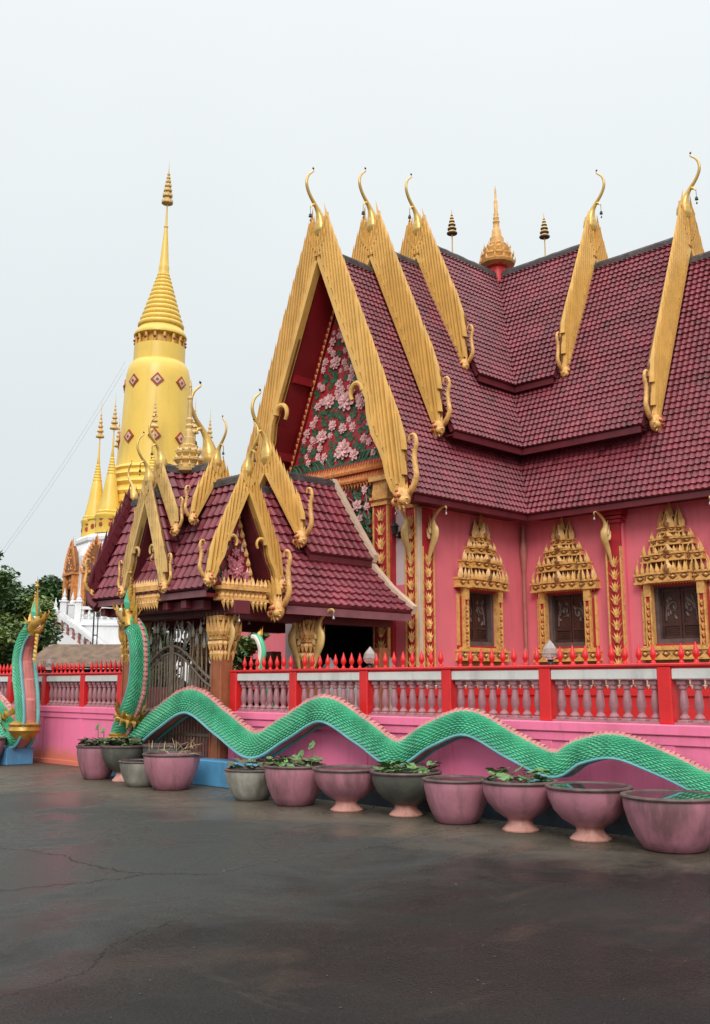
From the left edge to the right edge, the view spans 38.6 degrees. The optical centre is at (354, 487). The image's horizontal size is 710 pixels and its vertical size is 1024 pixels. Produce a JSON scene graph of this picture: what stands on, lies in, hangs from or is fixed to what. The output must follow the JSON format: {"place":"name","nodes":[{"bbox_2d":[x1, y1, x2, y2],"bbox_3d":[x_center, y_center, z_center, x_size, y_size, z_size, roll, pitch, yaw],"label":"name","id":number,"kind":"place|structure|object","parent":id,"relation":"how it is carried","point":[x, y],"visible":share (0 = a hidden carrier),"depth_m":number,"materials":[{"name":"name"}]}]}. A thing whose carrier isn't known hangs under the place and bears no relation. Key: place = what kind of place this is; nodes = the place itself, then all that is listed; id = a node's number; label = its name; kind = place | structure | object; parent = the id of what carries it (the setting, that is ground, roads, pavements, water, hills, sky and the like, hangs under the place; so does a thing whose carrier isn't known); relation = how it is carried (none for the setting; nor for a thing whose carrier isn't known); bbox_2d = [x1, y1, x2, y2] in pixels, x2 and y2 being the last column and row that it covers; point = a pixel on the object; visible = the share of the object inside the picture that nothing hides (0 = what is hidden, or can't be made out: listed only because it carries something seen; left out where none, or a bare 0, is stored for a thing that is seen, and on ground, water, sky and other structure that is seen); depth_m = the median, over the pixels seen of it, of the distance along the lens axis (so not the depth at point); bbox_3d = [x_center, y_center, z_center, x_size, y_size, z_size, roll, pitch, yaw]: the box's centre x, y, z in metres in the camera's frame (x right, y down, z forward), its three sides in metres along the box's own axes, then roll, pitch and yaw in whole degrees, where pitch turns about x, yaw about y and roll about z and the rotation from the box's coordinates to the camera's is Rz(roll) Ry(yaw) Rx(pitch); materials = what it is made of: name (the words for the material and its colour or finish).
{"place":"outdoors","nodes":[
{"label":"outdoors","id":0,"kind":"place"},
{"bbox_2d":[0,762,709,1023],"bbox_3d":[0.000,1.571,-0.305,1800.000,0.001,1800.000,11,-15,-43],"label":"ground","id":1,"kind":"structure","parent":0,"point":[289,918],"depth_m":7.13,"materials":[{"name":"concrete"}]},
{"bbox_2d":[0,737,6,756],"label":"flower pot","id":2,"kind":"object","parent":1,"relation":"on","point":[2,741],"visible":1,"depth_m":20.36,"materials":[{"name":"ceramic"}]},
{"bbox_2d":[0,624,15,688],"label":"broadleaf tree","id":3,"kind":"object","parent":1,"relation":"on","point":[6,636],"visible":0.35,"depth_m":28.32,"materials":[{"name":"green plant"}]},
{"bbox_2d":[0,550,25,667],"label":"broadleaf tree","id":4,"kind":"object","parent":1,"relation":"on","point":[6,580],"visible":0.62,"depth_m":32.77,"materials":[{"name":"green plant"}]},
{"bbox_2d":[0,583,31,613],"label":"skyline tree","id":5,"kind":"object","parent":1,"relation":"on","point":[22,590],"visible":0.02,"depth_m":56.01,"materials":[{"name":"green plant"}]},
{"bbox_2d":[0,578,49,765],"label":"naga statue","id":6,"kind":"object","parent":1,"relation":"on","point":[20,727],"visible":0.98,"depth_m":20.67,"materials":[{"name":"green paint"}]},
{"bbox_2d":[0,592,65,673],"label":"broadleaf tree","id":7,"kind":"object","parent":1,"relation":"on","point":[22,603],"visible":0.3,"depth_m":34.14,"materials":[{"name":"green plant"}]},
{"bbox_2d":[26,574,62,609],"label":"skyline tree","id":8,"kind":"object","parent":1,"relation":"on","point":[51,586],"visible":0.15,"depth_m":57.38,"materials":[{"name":"green plant"}]},
{"bbox_2d":[0,660,121,766],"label":"boundary wall","id":9,"kind":"structure","parent":1,"relation":"on","point":[65,726],"depth_m":20.63,"materials":[{"name":"pink paint"}]},
{"bbox_2d":[45,658,52,672],"bbox_3d":[-6.528,3.811,21.671,0.185,0.315,0.185,4,-12,-21],"label":"post lamp","id":10,"kind":"object","parent":9,"relation":"on","point":[48,664],"visible":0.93,"depth_m":21.61,"materials":[{"name":"white glass"}]},
{"bbox_2d":[5,848,156,873],"bbox_3d":[-2.814,3.488,9.588,2.892,0.001,0.231,-9,-14,39],"label":"ground crack","id":11,"kind":"object","parent":1,"relation":"on","point":[82,862],"visible":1,"depth_m":9.21,"materials":[{"name":"black concrete"}]},
{"bbox_2d":[4,920,178,994],"bbox_3d":[-1.536,2.801,6.053,0.238,0.001,2.110,-4,-12,19],"label":"ground crack","id":12,"kind":"object","parent":1,"relation":"on","point":[93,963],"visible":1,"depth_m":5.95,"materials":[{"name":"black concrete"}]},
{"bbox_2d":[76,744,112,779],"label":"flower pot","id":13,"kind":"object","parent":1,"relation":"on","point":[92,764],"visible":0.62,"depth_m":17.32,"materials":[{"name":"pink ceramic"}]},
{"bbox_2d":[78,723,112,745],"bbox_3d":[-4.474,4.329,17.672,0.691,0.419,0.711,4,-12,-19],"label":"pot plant","id":14,"kind":"object","parent":13,"relation":"on","point":[95,742],"visible":0.63,"depth_m":17.56,"materials":[{"name":"green plant"}]},
{"bbox_2d":[92,611,99,643],"bbox_3d":[-7.591,4.842,29.604,0.500,4.980,0.195,0,-11,0],"label":"floodlight mast","id":15,"kind":"object","parent":1,"relation":"on","point":[97,616],"visible":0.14,"depth_m":29.76,"materials":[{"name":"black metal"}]},
{"bbox_2d":[36,644,176,701],"bbox_3d":[-6.901,5.583,27.386,3.700,2.680,2.806,0,-11,0],"label":"thatched hut","id":16,"kind":"object","parent":1,"relation":"on","point":[88,654],"visible":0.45,"depth_m":26.82,"materials":[{"name":"brown plant"}]},
{"bbox_2d":[0,873,212,890],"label":"ground crack","id":17,"kind":"object","parent":1,"relation":"on","point":[100,879],"visible":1,"depth_m":8.41,"materials":[{"name":"black concrete"}]},
{"bbox_2d":[100,743,143,781],"bbox_3d":[-3.909,4.659,17.176,0.812,0.598,0.812,1,-11,-3],"label":"flower pot","id":18,"kind":"object","parent":1,"relation":"on","point":[112,756],"visible":0.5,"depth_m":16.91,"materials":[{"name":"grey ceramic"}]},
{"bbox_2d":[102,735,145,745],"bbox_3d":[-3.928,4.317,17.253,0.772,0.193,0.738,11,-15,-43],"label":"pot plant","id":19,"kind":"object","parent":18,"relation":"on","point":[123,741],"visible":0.95,"depth_m":17.12,"materials":[{"name":"green plant"}]},
{"bbox_2d":[49,160,213,680],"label":"chedi","id":20,"kind":"structure","parent":1,"relation":"on","point":[157,382],"depth_m":45.04,"materials":[{"name":"yellow metal"}]},
{"bbox_2d":[3,364,123,548],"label":"guy wire","id":21,"kind":"object","parent":20,"relation":"attached to","point":[66,457],"visible":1,"depth_m":47.39,"materials":[{"name":"metal"}]},
{"bbox_2d":[62,538,78,613],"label":"niche door","id":22,"kind":"structure","parent":20,"relation":"in","point":[71,575],"depth_m":43.12,"materials":[{"name":"orange metal"}]},
{"bbox_2d":[79,534,101,612],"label":"niche door","id":23,"kind":"structure","parent":20,"relation":"in","point":[92,551],"depth_m":42.13,"materials":[{"name":"orange metal"}]},
{"bbox_2d":[118,759,151,786],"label":"flower pot","id":24,"kind":"object","parent":1,"relation":"on","point":[133,773],"visible":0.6,"depth_m":16.07,"materials":[{"name":"ceramic"}]},
{"bbox_2d":[122,628,191,730],"bbox_3d":[-4.101,4.104,21.518,1.621,3.359,2.080,-1,-11,4],"label":"broadleaf tree","id":25,"kind":"object","parent":1,"relation":"on","point":[175,642],"visible":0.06,"depth_m":21.36,"materials":[{"name":"green plant"}]},
{"bbox_2d":[142,743,186,757],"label":"flower pot","id":26,"kind":"object","parent":1,"relation":"on","point":[149,747],"visible":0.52,"depth_m":16.69,"materials":[{"name":"ceramic"}]},
{"bbox_2d":[142,751,201,790],"bbox_3d":[-2.862,4.426,15.841,0.924,0.550,0.924,-8,-13,34],"label":"flower pot","id":27,"kind":"object","parent":1,"relation":"on","point":[171,771],"visible":0.98,"depth_m":15.53,"materials":[{"name":"pink ceramic"}]},
{"bbox_2d":[152,738,201,754],"bbox_3d":[-2.818,4.064,15.954,0.822,0.255,0.774,1,-11,-7],"label":"pot plant","id":28,"kind":"object","parent":27,"relation":"in","point":[190,746],"visible":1,"depth_m":15.88,"materials":[{"name":"brown plant"}]},
{"bbox_2d":[224,766,270,800],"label":"flower pot","id":29,"kind":"object","parent":1,"relation":"on","point":[244,783],"visible":0.69,"depth_m":14.13,"materials":[{"name":"grey ceramic"}]},
{"bbox_2d":[226,758,277,769],"bbox_3d":[-1.473,3.939,14.485,0.802,0.157,0.799,11,-15,-43],"label":"pot plant","id":30,"kind":"object","parent":29,"relation":"in","point":[258,762],"visible":0.75,"depth_m":14.34,"materials":[{"name":"green plant"}]},
{"bbox_2d":[83,380,416,758],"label":"gate pavilion","id":31,"kind":"structure","parent":1,"relation":"on","point":[268,542],"depth_m":18.28,"materials":[{"name":"red tile"}]},
{"bbox_2d":[143,619,211,757],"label":"metal gate","id":32,"kind":"structure","parent":31,"relation":"attached to","point":[193,729],"depth_m":18.22,"materials":[{"name":"grey metal"}]},
{"bbox_2d":[232,632,271,705],"bbox_3d":[-2.698,4.747,23.724,1.628,2.939,1.687,11,-15,-43],"label":"broadleaf tree","id":33,"kind":"object","parent":1,"relation":"on","point":[246,648],"visible":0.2,"depth_m":23.57,"materials":[{"name":"green plant"}]},
{"bbox_2d":[250,627,273,706],"bbox_3d":[-1.320,3.624,17.036,0.828,2.580,0.500,11,-15,-43],"label":"stair naga","id":34,"kind":"object","parent":1,"relation":"on","point":[259,641],"visible":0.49,"depth_m":16.99,"materials":[{"name":"green paint"}]},
{"bbox_2d":[263,762,326,805],"bbox_3d":[-0.820,4.043,13.818,0.873,0.530,0.873,-1,-11,7],"label":"flower pot","id":35,"kind":"object","parent":1,"relation":"on","point":[292,786],"visible":0.73,"depth_m":13.51,"materials":[{"name":"pink ceramic"}]},
{"bbox_2d":[266,740,323,766],"bbox_3d":[-0.849,3.658,13.903,0.825,0.380,0.796,11,-15,-43],"label":"pot plant","id":36,"kind":"object","parent":35,"relation":"on","point":[314,760],"visible":0.93,"depth_m":13.81,"materials":[{"name":"green plant"}]},
{"bbox_2d":[312,765,380,811],"bbox_3d":[-0.106,3.914,13.187,0.914,0.538,0.914,6,-12,-28],"label":"flower pot","id":37,"kind":"object","parent":1,"relation":"on","point":[346,788],"visible":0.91,"depth_m":12.92,"materials":[{"name":"ceramic"}]},
{"bbox_2d":[370,768,441,816],"bbox_3d":[0.638,3.818,12.693,0.914,0.538,0.914,5,-12,-22],"label":"flower pot","id":38,"kind":"object","parent":1,"relation":"on","point":[403,792],"visible":0.81,"depth_m":12.41,"materials":[{"name":"grey ceramic"}]},
{"bbox_2d":[373,760,441,772],"bbox_3d":[0.597,3.512,12.758,0.830,0.181,0.771,11,-15,-43],"label":"pot plant","id":39,"kind":"object","parent":38,"relation":"on","point":[396,767],"visible":0.98,"depth_m":12.73,"materials":[{"name":"green plant"}]},
{"bbox_2d":[106,563,709,836],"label":"naga statue","id":40,"kind":"object","parent":1,"relation":"on","point":[234,732],"visible":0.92,"depth_m":14.06,"materials":[{"name":"green paint"}]},
{"bbox_2d":[422,775,486,824],"bbox_3d":[1.211,3.706,12.032,0.832,0.510,0.832,9,-14,-39],"label":"flower pot","id":41,"kind":"object","parent":1,"relation":"on","point":[456,799],"visible":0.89,"depth_m":11.74,"materials":[{"name":"ceramic"}]},
{"bbox_2d":[228,641,709,789],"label":"boundary wall","id":42,"kind":"structure","parent":1,"relation":"on","point":[670,725],"depth_m":13.00,"materials":[{"name":"pink paint"}]},
{"bbox_2d":[363,647,375,667],"bbox_3d":[0.221,2.496,14.900,0.185,0.315,0.185,4,-12,-21],"label":"post lamp","id":43,"kind":"object","parent":42,"relation":"on","point":[369,655],"visible":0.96,"depth_m":14.84,"materials":[{"name":"white glass"}]},
{"bbox_2d":[542,640,557,664],"bbox_3d":[2.438,2.064,12.675,0.185,0.315,0.185,-5,-12,23],"label":"post lamp","id":44,"kind":"object","parent":42,"relation":"on","point":[550,652],"visible":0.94,"depth_m":12.62,"materials":[{"name":"white glass"}]},
{"bbox_2d":[235,152,709,720],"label":"temple hall","id":45,"kind":"structure","parent":1,"relation":"on","point":[501,448],"depth_m":22.17,"materials":[{"name":"red tile"}]},
{"bbox_2d":[453,515,510,665],"bbox_3d":[2.724,2.206,21.672,1.702,3.350,0.596,11,-15,-43],"label":"window","id":46,"kind":"structure","parent":45,"relation":"in","point":[478,582],"depth_m":21.67,"materials":[{"name":"gold metal"}]},
{"bbox_2d":[530,518,602,664],"bbox_3d":[4.533,2.266,21.979,0.596,3.350,1.702,11,-15,-43],"label":"window","id":47,"kind":"structure","parent":45,"relation":"in","point":[566,584],"depth_m":21.98,"materials":[{"name":"gold metal"}]},
{"bbox_2d":[633,503,709,662],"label":"window","id":48,"kind":"structure","parent":45,"relation":"in","point":[675,573],"depth_m":20.19,"materials":[{"name":"gold metal"}]},
{"bbox_2d":[480,776,557,832],"bbox_3d":[1.847,3.556,11.369,0.873,0.548,0.873,9,-14,-38],"label":"flower pot","id":49,"kind":"object","parent":1,"relation":"on","point":[519,806],"visible":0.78,"depth_m":11.11,"materials":[{"name":"ceramic"}]},
{"bbox_2d":[484,764,550,782],"bbox_3d":[1.808,3.239,11.468,0.777,0.178,0.729,11,-15,-43],"label":"pot plant","id":50,"kind":"object","parent":49,"relation":"on","point":[501,771],"visible":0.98,"depth_m":11.46,"materials":[{"name":"green plant"}]},
{"bbox_2d":[544,781,633,842],"bbox_3d":[2.476,3.426,10.711,0.924,0.553,0.924,1,-11,-7],"label":"flower pot","id":51,"kind":"object","parent":1,"relation":"on","point":[590,811],"visible":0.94,"depth_m":10.45,"materials":[{"name":"ceramic"}]},
{"bbox_2d":[619,789,709,853],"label":"flower pot","id":52,"kind":"object","parent":1,"relation":"on","point":[673,821],"visible":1,"depth_m":9.71,"materials":[{"name":"ceramic"}]},
{"bbox_2d":[0,0,709,589],"label":"sky","id":53,"kind":"structure","parent":0,"point":[526,100],"materials":[{"name":"white"}]}
]}

